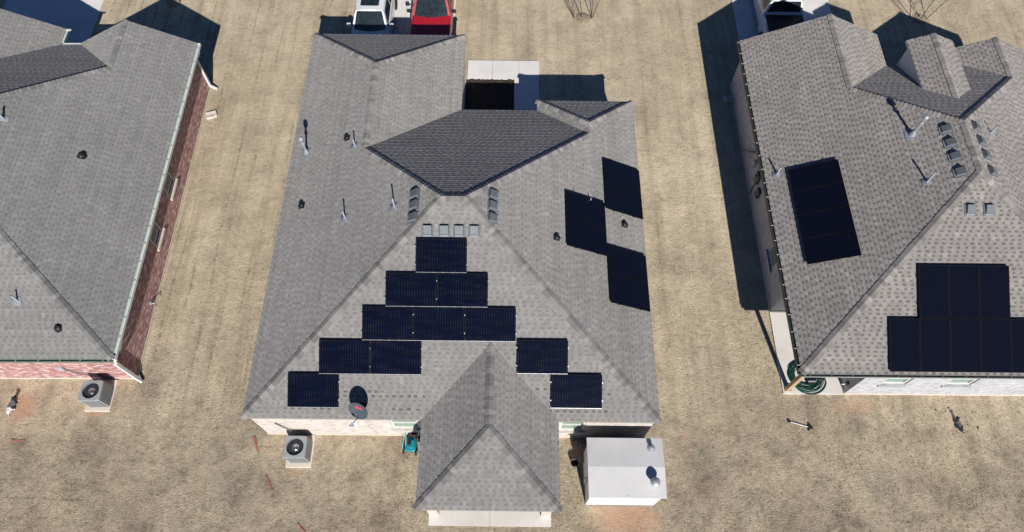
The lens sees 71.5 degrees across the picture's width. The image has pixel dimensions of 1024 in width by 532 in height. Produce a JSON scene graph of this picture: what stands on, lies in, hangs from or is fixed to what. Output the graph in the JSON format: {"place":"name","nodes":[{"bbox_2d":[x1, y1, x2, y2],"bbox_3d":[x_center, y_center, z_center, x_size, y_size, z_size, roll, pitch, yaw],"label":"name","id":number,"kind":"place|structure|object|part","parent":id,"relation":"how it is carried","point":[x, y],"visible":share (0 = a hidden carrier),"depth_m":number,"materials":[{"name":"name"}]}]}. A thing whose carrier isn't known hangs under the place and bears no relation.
{"place":"outdoors","nodes":[
{"label":"outdoors","id":0,"kind":"place"},
{"bbox_2d":[3,0,103,42],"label":"driveway","id":1,"kind":"structure","parent":0,"point":[79,18],"depth_m":35.97,"materials":[{"name":"concrete"}]},
{"bbox_2d":[392,0,455,34],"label":"driveway","id":2,"kind":"structure","parent":0,"point":[400,21],"depth_m":35.85,"materials":[{"name":"concrete"}]},
{"bbox_2d":[346,0,397,34],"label":"parked car","id":3,"kind":"object","parent":2,"relation":"on","point":[373,16],"visible":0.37,"depth_m":34.05,"materials":[{"name":"white paint"}]},
{"bbox_3d":[-6.012,-12.286,34.330,0.133,0.481,1.358,1,63,0],"label":"side window","id":4,"kind":"part","parent":3,"relation":"part of","materials":[{"name":"black glass"}]},
{"bbox_2d":[407,0,455,34],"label":"parked car","id":5,"kind":"object","parent":2,"relation":"on","point":[432,17],"visible":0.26,"depth_m":34.26,"materials":[{"name":"red paint"}]},
{"bbox_2d":[467,60,538,109],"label":"path","id":6,"kind":"structure","parent":0,"point":[524,75],"depth_m":34.14,"materials":[{"name":"concrete"}]},
{"bbox_2d":[0,0,1023,531],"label":"ground","id":7,"kind":"structure","parent":0,"point":[132,478],"depth_m":27.10,"materials":[{"name":"beige plant"}]},
{"bbox_2d":[6,395,18,416],"bbox_3d":[-18.690,5.204,26.523,0.329,0.282,0.779,13,63,7],"label":"dog","id":8,"kind":"object","parent":7,"relation":"on","point":[11,405],"visible":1,"depth_m":26.52},
{"bbox_2d":[84,380,118,411],"bbox_3d":[-15.464,4.882,26.821,0.950,0.090,1.220,1,63,0],"label":"concrete pad","id":9,"kind":"object","parent":7,"relation":"on","point":[114,383],"visible":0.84,"depth_m":26.57,"materials":[{"name":"beige concrete"}]},
{"bbox_2d":[78,380,113,406],"bbox_3d":[-15.418,4.731,26.377,0.780,0.838,0.780,-1,63,-1],"label":"air conditioner","id":10,"kind":"object","parent":9,"relation":"on","point":[95,393],"visible":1,"depth_m":26.15,"materials":[{"name":"grey paint"}]},
{"bbox_2d":[0,9,217,382],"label":"house","id":11,"kind":"structure","parent":7,"relation":"on","point":[99,134],"depth_m":27.11,"materials":[{"name":"grey"}]},
{"bbox_2d":[149,221,165,250],"bbox_3d":[-14.282,-1.367,28.371,0.157,1.351,1.048,0,63,0],"label":"window","id":12,"kind":"structure","parent":11,"relation":"in","point":[156,230],"depth_m":28.71,"materials":[{"name":"white paint"}]},
{"bbox_2d":[163,171,177,200],"bbox_3d":[-14.286,-3.518,29.489,0.157,1.351,1.058,0,63,0],"label":"window","id":13,"kind":"structure","parent":11,"relation":"in","point":[169,181],"depth_m":29.81,"materials":[{"name":"grey glass"}]},
{"bbox_2d":[166,0,180,7],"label":"bare sapling","id":14,"kind":"object","parent":7,"relation":"on","point":[175,3],"visible":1,"depth_m":36.31,"materials":[{"name":"brown plant"}]},
{"bbox_2d":[205,110,217,119],"bbox_3d":[-13.931,-7.001,32.979,0.500,0.110,0.340,-17,64,-9],"label":"splash block","id":15,"kind":"object","parent":7,"relation":"on","point":[211,114],"depth_m":32.95,"materials":[{"name":"concrete"}]},
{"bbox_2d":[285,435,315,467],"bbox_3d":[-7.686,6.734,25.883,0.930,0.090,1.180,1,63,0],"label":"concrete pad","id":16,"kind":"object","parent":7,"relation":"on","point":[300,465],"visible":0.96,"depth_m":25.64,"materials":[{"name":"beige concrete"}]},
{"bbox_2d":[283,436,312,462],"bbox_3d":[-7.660,6.556,25.453,0.780,0.838,0.780,1,63,0],"label":"air conditioner","id":17,"kind":"object","parent":16,"relation":"on","point":[297,449],"visible":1,"depth_m":25.18,"materials":[{"name":"grey paint"}]},
{"bbox_2d":[402,432,419,455],"bbox_3d":[-3.659,6.256,25.695,0.568,0.868,0.960,8,63,4],"label":"lawn mower","id":18,"kind":"object","parent":7,"relation":"on","point":[411,441],"visible":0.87,"depth_m":25.75,"materials":[{"name":"teal plastic"}]},
{"bbox_2d":[240,33,661,516],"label":"house","id":19,"kind":"structure","parent":7,"relation":"on","point":[398,149],"depth_m":24.70,"materials":[{"name":"grey"}]},
{"bbox_2d":[287,373,338,407],"bbox_3d":[-6.641,4.160,23.801,1.742,0.115,1.124,1,90,0],"label":"solar panel","id":20,"kind":"object","parent":19,"relation":"attached to","point":[315,390],"visible":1,"depth_m":23.76,"materials":[{"name":"glass"}]},
{"bbox_2d":[318,340,370,373],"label":"solar panel","id":21,"kind":"object","parent":19,"relation":"attached to","point":[344,356],"visible":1,"depth_m":23.75,"materials":[{"name":"glass"}]},
{"bbox_2d":[348,402,367,426],"bbox_3d":[-5.045,4.814,23.357,0.667,0.813,0.985,1,63,0],"label":"satellite dish","id":22,"kind":"object","parent":19,"relation":"attached to","point":[357,411],"visible":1,"depth_m":23.36,"materials":[{"name":"metal"}]},
{"bbox_2d":[361,306,413,340],"bbox_3d":[-4.151,1.916,23.782,1.742,0.114,1.124,1,90,0],"label":"solar panel","id":23,"kind":"object","parent":19,"relation":"attached to","point":[385,323],"visible":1,"depth_m":23.75,"materials":[{"name":"glass"}]},
{"bbox_2d":[369,341,421,374],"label":"solar panel","id":24,"kind":"object","parent":19,"relation":"attached to","point":[396,357],"visible":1,"depth_m":23.75,"materials":[{"name":"glass"}]},
{"bbox_2d":[390,420,420,431],"bbox_3d":[-3.720,5.521,24.825,1.138,1.351,0.157,1,63,0],"label":"window","id":25,"kind":"structure","parent":19,"relation":"in","point":[398,425],"depth_m":25.20,"materials":[{"name":"white paint"}]},
{"bbox_2d":[385,273,436,306],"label":"solar panel","id":26,"kind":"object","parent":19,"relation":"attached to","point":[412,289],"visible":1,"depth_m":23.74,"materials":[{"name":"glass"}]},
{"bbox_2d":[413,307,464,340],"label":"solar panel","id":27,"kind":"object","parent":19,"relation":"attached to","point":[438,323],"visible":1,"depth_m":23.74,"materials":[{"name":"glass"}]},
{"bbox_2d":[415,239,467,272],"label":"solar panel","id":28,"kind":"object","parent":19,"relation":"attached to","point":[441,255],"visible":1,"depth_m":23.73,"materials":[{"name":"glass"}]},
{"bbox_2d":[436,273,488,306],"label":"solar panel","id":29,"kind":"object","parent":19,"relation":"attached to","point":[462,289],"visible":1,"depth_m":23.73,"materials":[{"name":"glass"}]},
{"bbox_2d":[464,307,516,341],"bbox_3d":[-0.721,1.954,23.773,1.742,0.114,1.124,1,90,0],"label":"solar panel","id":30,"kind":"object","parent":19,"relation":"attached to","point":[492,324],"visible":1,"depth_m":23.74,"materials":[{"name":"glass"}]},
{"bbox_2d":[516,340,568,373],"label":"solar panel","id":31,"kind":"object","parent":19,"relation":"attached to","point":[542,356],"visible":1,"depth_m":23.74,"materials":[{"name":"glass"}]},
{"bbox_2d":[559,422,585,433],"bbox_3d":[2.104,5.590,24.819,1.028,1.371,0.157,1,63,0],"label":"window","id":32,"kind":"structure","parent":19,"relation":"in","point":[564,425],"depth_m":25.19,"materials":[{"name":"white paint"}]},
{"bbox_2d":[550,374,602,408],"bbox_3d":[2.154,4.190,23.778,1.742,0.114,1.124,1,90,0],"label":"solar panel","id":33,"kind":"object","parent":19,"relation":"attached to","point":[578,391],"visible":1,"depth_m":23.74,"materials":[{"name":"glass"}]},
{"bbox_2d":[565,191,605,228],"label":"solar panel","id":34,"kind":"object","parent":19,"relation":"attached to","point":[581,208],"visible":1,"depth_m":26.09,"materials":[{"name":"black glass"}]},
{"bbox_2d":[566,217,607,255],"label":"solar panel","id":35,"kind":"object","parent":19,"relation":"attached to","point":[586,236],"visible":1,"depth_m":25.56,"materials":[{"name":"black glass"}]},
{"bbox_2d":[603,158,640,193],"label":"solar panel","id":36,"kind":"object","parent":19,"relation":"attached to","point":[621,176],"visible":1,"depth_m":27.78,"materials":[{"name":"black glass"}]},
{"bbox_2d":[604,183,642,219],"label":"solar panel","id":37,"kind":"object","parent":19,"relation":"attached to","point":[622,200],"visible":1,"depth_m":27.25,"materials":[{"name":"black glass"}]},
{"bbox_2d":[607,245,647,282],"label":"solar panel","id":38,"kind":"object","parent":19,"relation":"attached to","point":[627,264],"visible":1,"depth_m":25.97,"materials":[{"name":"glass"}]},
{"bbox_2d":[609,273,649,311],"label":"solar panel","id":39,"kind":"object","parent":19,"relation":"attached to","point":[628,292],"visible":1,"depth_m":25.45,"materials":[{"name":"glass"}]},
{"bbox_2d":[428,511,550,526],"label":"patio","id":40,"kind":"structure","parent":7,"relation":"on","point":[489,518],"depth_m":24.81,"materials":[{"name":"concrete"}]},
{"bbox_2d":[465,79,513,109],"bbox_3d":[-1.059,-7.125,33.095,2.300,0.050,4.070,1,63,0],"label":"mulch bed","id":41,"kind":"object","parent":7,"relation":"on","point":[489,94],"visible":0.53,"depth_m":33.59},
{"bbox_2d":[571,458,578,466],"bbox_3d":[2.245,7.098,25.610,0.291,0.275,0.290,1,63,0],"label":"bucket","id":42,"kind":"object","parent":7,"relation":"on","point":[574,462],"visible":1,"depth_m":25.66,"materials":[{"name":"black plastic"}]},
{"bbox_2d":[568,0,599,23],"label":"bare sapling","id":43,"kind":"object","parent":7,"relation":"on","point":[582,17],"visible":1,"depth_m":35.85,"materials":[{"name":"beige plant"}]},
{"bbox_2d":[583,438,666,505],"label":"shed","id":44,"kind":"structure","parent":7,"relation":"on","point":[623,471],"depth_m":23.66,"materials":[{"name":"metal"}]},
{"bbox_2d":[583,456,587,484],"bbox_3d":[2.563,7.056,24.718,0.060,1.800,0.750,1,63,0],"label":"door","id":45,"kind":"structure","parent":44,"relation":"in","point":[585,465],"depth_m":24.81,"materials":[{"name":"white plastic"}]},
{"bbox_2d":[723,95,733,102],"bbox_3d":[10.221,-7.861,33.502,0.500,0.110,0.340,1,63,0],"label":"splash block","id":46,"kind":"object","parent":7,"relation":"on","point":[727,98],"depth_m":33.47,"materials":[{"name":"concrete"}]},
{"bbox_2d":[788,420,812,430],"bbox_3d":[10.693,5.882,26.379,0.925,0.060,0.260,15,64,8],"label":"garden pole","id":47,"kind":"object","parent":7,"relation":"on","point":[808,426],"visible":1,"depth_m":26.36,"materials":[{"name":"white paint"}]},
{"bbox_2d":[769,311,843,394],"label":"patio","id":48,"kind":"structure","parent":7,"relation":"on","point":[782,342],"depth_m":27.53,"materials":[{"name":"concrete"}]},
{"bbox_2d":[788,363,826,394],"bbox_3d":[11.262,4.251,27.141,1.418,0.111,1.345,1,63,0],"label":"garden hose","id":49,"kind":"object","parent":48,"relation":"on","point":[792,375],"visible":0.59,"depth_m":26.99,"materials":[{"name":"green rubber"}]},
{"bbox_2d":[806,379,816,383],"bbox_3d":[11.369,4.390,27.035,0.360,0.175,0.170,0,63,0],"label":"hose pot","id":50,"kind":"object","parent":48,"relation":"on","point":[811,381],"visible":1,"depth_m":26.97,"materials":[{"name":"grey metal"}]},
{"bbox_2d":[730,14,1023,395],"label":"house","id":51,"kind":"structure","parent":7,"relation":"on","point":[921,140],"depth_m":26.63,"materials":[{"name":"grey"}]},
{"bbox_2d":[765,245,776,272],"bbox_3d":[10.351,-0.464,28.109,0.157,1.240,1.058,1,63,0],"label":"window","id":52,"kind":"structure","parent":51,"relation":"in","point":[771,251],"depth_m":28.46,"materials":[{"name":"grey glass"}]},
{"bbox_2d":[788,159,843,191],"bbox_3d":[11.703,-3.465,27.474,1.830,0.114,1.081,-11,60,22],"label":"solar panel","id":53,"kind":"object","parent":51,"relation":"attached to","point":[816,175],"visible":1,"depth_m":27.44,"materials":[{"name":"black glass"}]},
{"bbox_2d":[792,182,848,214],"bbox_3d":[11.694,-2.537,26.992,1.830,0.114,1.081,-11,60,22],"label":"solar panel","id":54,"kind":"object","parent":51,"relation":"attached to","point":[821,198],"visible":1,"depth_m":26.96,"materials":[{"name":"black glass"}]},
{"bbox_2d":[797,205,854,238],"bbox_3d":[11.685,-1.609,26.510,1.830,0.115,1.081,-11,60,22],"label":"solar panel","id":55,"kind":"object","parent":51,"relation":"attached to","point":[826,222],"visible":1,"depth_m":26.48,"materials":[{"name":"black glass"}]},
{"bbox_2d":[802,230,861,264],"bbox_3d":[11.676,-0.681,26.027,1.830,0.115,1.081,-11,60,22],"label":"solar panel","id":56,"kind":"object","parent":51,"relation":"attached to","point":[834,246],"visible":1,"depth_m":25.99,"materials":[{"name":"glass"}]},
{"bbox_2d":[877,378,911,387],"bbox_3d":[13.865,4.099,25.518,1.038,1.131,0.179,1,63,0],"label":"window","id":57,"kind":"structure","parent":51,"relation":"in","point":[891,380],"depth_m":25.88,"materials":[{"name":"white paint"}]},
{"bbox_2d":[888,318,920,371],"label":"solar panel","id":58,"kind":"object","parent":51,"relation":"attached to","point":[904,343],"visible":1,"depth_m":24.59,"materials":[{"name":"glass"}]},
{"bbox_2d":[917,265,949,317],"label":"solar panel","id":59,"kind":"object","parent":51,"relation":"attached to","point":[933,285],"visible":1,"depth_m":24.70,"materials":[{"name":"glass"}]},
{"bbox_2d":[919,318,951,371],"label":"solar panel","id":60,"kind":"object","parent":51,"relation":"attached to","point":[935,349],"visible":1,"depth_m":24.59,"materials":[{"name":"glass"}]},
{"bbox_2d":[941,379,976,387],"bbox_3d":[16.205,4.116,25.517,1.078,1.131,0.179,1,63,0],"label":"window","id":61,"kind":"structure","parent":51,"relation":"in","point":[956,381],"depth_m":25.90,"materials":[{"name":"white paint"}]},
{"bbox_2d":[949,265,980,317],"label":"solar panel","id":62,"kind":"object","parent":51,"relation":"attached to","point":[964,296],"visible":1,"depth_m":24.69,"materials":[{"name":"glass"}]},
{"bbox_2d":[950,319,981,371],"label":"solar panel","id":63,"kind":"object","parent":51,"relation":"attached to","point":[965,338],"visible":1,"depth_m":24.59,"materials":[{"name":"glass"}]},
{"bbox_2d":[979,265,1010,318],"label":"solar panel","id":64,"kind":"object","parent":51,"relation":"attached to","point":[994,285],"visible":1,"depth_m":24.69,"materials":[{"name":"glass"}]},
{"bbox_2d":[980,319,1012,372],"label":"solar panel","id":65,"kind":"object","parent":51,"relation":"attached to","point":[996,353],"visible":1,"depth_m":24.59,"materials":[{"name":"glass"}]},
{"bbox_2d":[1011,319,1023,372],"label":"solar panel","id":66,"kind":"object","parent":51,"relation":"attached to","point":[1017,336],"visible":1,"depth_m":24.59,"materials":[{"name":"glass"}]},
{"bbox_2d":[909,0,947,24],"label":"bare sapling","id":67,"kind":"object","parent":7,"relation":"on","point":[921,19],"visible":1,"depth_m":35.87,"materials":[{"name":"beige plant"}]},
{"bbox_2d":[953,416,964,433],"bbox_3d":[16.556,5.866,26.315,0.279,0.239,0.661,-10,63,-5],"label":"dog","id":68,"kind":"object","parent":7,"relation":"on","point":[959,426],"visible":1,"depth_m":26.31},
{"bbox_2d":[732,0,831,40],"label":"driveway","id":69,"kind":"structure","parent":0,"point":[746,19],"depth_m":36.09,"materials":[{"name":"concrete"}]},
{"bbox_2d":[753,0,805,34],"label":"parked car","id":70,"kind":"object","parent":69,"relation":"on","point":[772,15],"visible":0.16,"depth_m":34.38,"materials":[{"name":"white paint"}]},
{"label":"side window","id":71,"kind":"part","parent":70,"relation":"part of","materials":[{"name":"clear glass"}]},
{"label":"rear window","id":72,"kind":"part","parent":70,"relation":"part of","materials":[{"name":"black glass"}]}
]}

